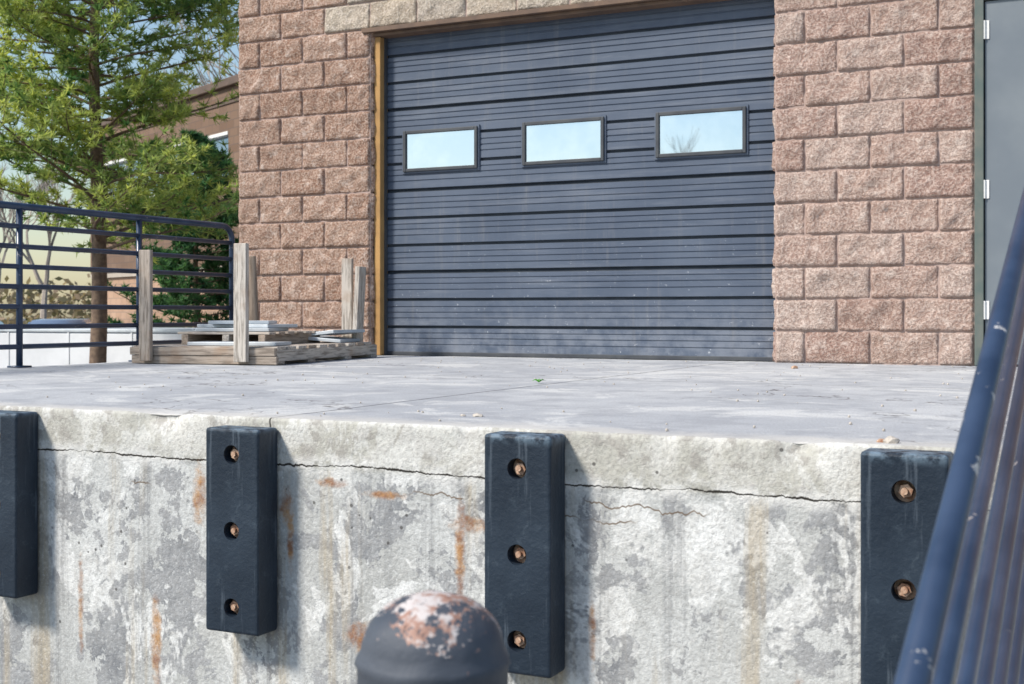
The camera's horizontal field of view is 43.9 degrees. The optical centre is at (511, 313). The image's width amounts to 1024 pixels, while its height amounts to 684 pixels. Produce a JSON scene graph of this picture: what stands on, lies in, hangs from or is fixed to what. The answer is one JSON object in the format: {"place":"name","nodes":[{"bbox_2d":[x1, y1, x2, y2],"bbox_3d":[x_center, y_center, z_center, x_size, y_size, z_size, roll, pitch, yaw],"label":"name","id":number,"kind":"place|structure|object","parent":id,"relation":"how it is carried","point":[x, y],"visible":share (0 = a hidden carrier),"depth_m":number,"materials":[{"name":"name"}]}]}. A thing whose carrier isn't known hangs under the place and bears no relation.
{"place":"outdoors","nodes":[
{"label":"outdoors","id":0,"kind":"place"},
{"bbox_2d":[0,0,238,318],"label":"sky","id":1,"kind":"structure","parent":0,"point":[35,237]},
{"bbox_2d":[88,74,238,327],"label":"brick office building","id":2,"kind":"structure","parent":0,"point":[228,130],"depth_m":32.41,"materials":[{"name":"brick"}]},
{"bbox_2d":[238,0,1023,365],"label":"brick warehouse","id":3,"kind":"structure","parent":0,"point":[788,180],"depth_m":8.68,"materials":[{"name":"brown brick"}]},
{"bbox_2d":[387,0,774,361],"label":"overhead door","id":4,"kind":"structure","parent":3,"relation":"in","point":[633,254],"depth_m":8.84,"materials":[{"name":"metal"}]},
{"bbox_2d":[402,104,748,173],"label":"door windows","id":5,"kind":"structure","parent":4,"relation":"in","point":[720,130],"depth_m":8.87,"materials":[{"name":"clear glass"}]},
{"bbox_2d":[975,0,1023,365],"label":"personnel door","id":6,"kind":"structure","parent":3,"relation":"in","point":[999,24],"depth_m":7.55,"materials":[{"name":"grey metal"}]},
{"label":"asphalt ground","id":7,"kind":"structure","parent":0,"visible":0},
{"bbox_2d":[0,131,58,282],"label":"bare tree","id":8,"kind":"object","parent":7,"relation":"on","point":[4,240],"visible":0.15,"depth_m":64.46,"materials":[{"name":"brown plant"}]},
{"bbox_2d":[0,162,86,318],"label":"bare tree","id":9,"kind":"object","parent":7,"relation":"on","point":[43,312],"visible":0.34,"depth_m":49.27,"materials":[{"name":"brown plant"}]},
{"bbox_2d":[0,313,90,323],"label":"distant shrubs","id":10,"kind":"object","parent":7,"relation":"on","point":[7,321],"visible":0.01,"depth_m":48.63,"materials":[{"name":"green plant"}]},
{"bbox_2d":[0,274,91,323],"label":"distant tree line","id":11,"kind":"object","parent":7,"relation":"on","point":[77,296],"visible":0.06,"depth_m":98.54,"materials":[{"name":"brown plant"}]},
{"bbox_2d":[28,319,90,323],"bbox_3d":[-12.204,0.856,34.529,1.824,1.419,4.418,0,0,-10],"label":"parked car","id":12,"kind":"object","parent":7,"relation":"on","point":[58,321],"visible":0.06,"depth_m":33.60,"materials":[{"name":"paint"}]},
{"bbox_2d":[0,327,195,367],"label":"wall","id":13,"kind":"structure","parent":7,"relation":"on","point":[53,356],"depth_m":20.06,"materials":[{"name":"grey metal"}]},
{"bbox_2d":[0,0,238,363],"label":"pine tree","id":14,"kind":"object","parent":7,"relation":"on","point":[28,91],"visible":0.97,"depth_m":17.43,"materials":[{"name":"green plant"}]},
{"bbox_2d":[107,127,238,327],"bbox_3d":[-6.219,-1.059,25.120,4.087,5.260,3.593,0,0,-32],"label":"spruce tree","id":15,"kind":"object","parent":7,"relation":"on","point":[194,282],"visible":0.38,"depth_m":24.74,"materials":[{"name":"green plant"}]},
{"bbox_2d":[122,0,238,107],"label":"bare tree","id":16,"kind":"object","parent":7,"relation":"on","point":[208,72],"visible":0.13,"depth_m":50.36,"materials":[{"name":"brown plant"}]},
{"bbox_2d":[354,590,510,683],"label":"steel bollard","id":17,"kind":"object","parent":7,"relation":"on","point":[432,637],"visible":1,"depth_m":1.39,"materials":[{"name":"metal"}]},
{"bbox_2d":[0,355,1017,683],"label":"loading dock","id":18,"kind":"object","parent":7,"relation":"on","point":[714,537],"visible":0.74,"depth_m":3.77,"materials":[{"name":"concrete"}]},
{"bbox_2d":[0,410,37,598],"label":"dock bumper","id":19,"kind":"object","parent":18,"relation":"attached to","point":[18,504],"visible":1,"depth_m":4.19,"materials":[{"name":"rubber"}]},
{"bbox_2d":[0,201,234,367],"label":"metal guard railing","id":20,"kind":"object","parent":18,"relation":"on","point":[19,286],"visible":0.83,"depth_m":7.96,"materials":[{"name":"blue paint"}]},
{"bbox_2d":[206,425,276,635],"bbox_3d":[-0.814,0.648,3.823,0.198,0.610,0.098,0,0,26],"label":"dock bumper","id":21,"kind":"object","parent":18,"relation":"attached to","point":[241,529],"visible":1,"depth_m":3.78,"materials":[{"name":"rubber"}]},
{"bbox_2d":[130,243,376,364],"bbox_3d":[-1.685,-0.056,8.533,1.020,0.738,1.595,0,0,17],"label":"wooden pallet","id":22,"kind":"object","parent":18,"relation":"on","point":[246,336],"visible":1,"depth_m":7.96,"materials":[{"name":"brown wood"}]},
{"bbox_2d":[473,413,482,416],"bbox_3d":[-0.104,0.310,3.862,0.034,0.015,0.022,0,0,26],"label":"stone","id":23,"kind":"object","parent":18,"relation":"on","point":[477,415],"visible":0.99,"depth_m":3.85,"materials":[{"name":"white stone"}]},
{"bbox_2d":[46,357,962,430],"bbox_3d":[0.078,0.312,6.158,4.663,0.012,4.677,0,0,26],"label":"scattered grit","id":24,"kind":"object","parent":18,"relation":"on","point":[754,426],"visible":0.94,"depth_m":5.37,"materials":[{"name":"gravel"}]},
{"bbox_2d":[485,431,564,677],"bbox_3d":[0.034,0.639,3.406,0.198,0.635,0.098,0,0,26],"label":"dock bumper","id":25,"kind":"object","parent":18,"relation":"attached to","point":[525,539],"visible":0.96,"depth_m":3.36,"materials":[{"name":"rubber"}]},
{"bbox_2d":[883,436,899,443],"bbox_3d":[0.919,0.309,3.081,0.029,0.025,0.035,0,0,-39],"label":"stone","id":26,"kind":"object","parent":18,"relation":"on","point":[891,439],"visible":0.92,"depth_m":3.07,"materials":[{"name":"white stone"}]},
{"bbox_2d":[861,448,952,683],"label":"dock bumper","id":27,"kind":"object","parent":18,"relation":"attached to","point":[902,490],"visible":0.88,"depth_m":2.94,"materials":[{"name":"rubber"}]},
{"bbox_2d":[893,188,1023,683],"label":"stair railing","id":28,"kind":"object","parent":7,"relation":"on","point":[993,650],"visible":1,"depth_m":1.65,"materials":[{"name":"blue metal"}]}
]}

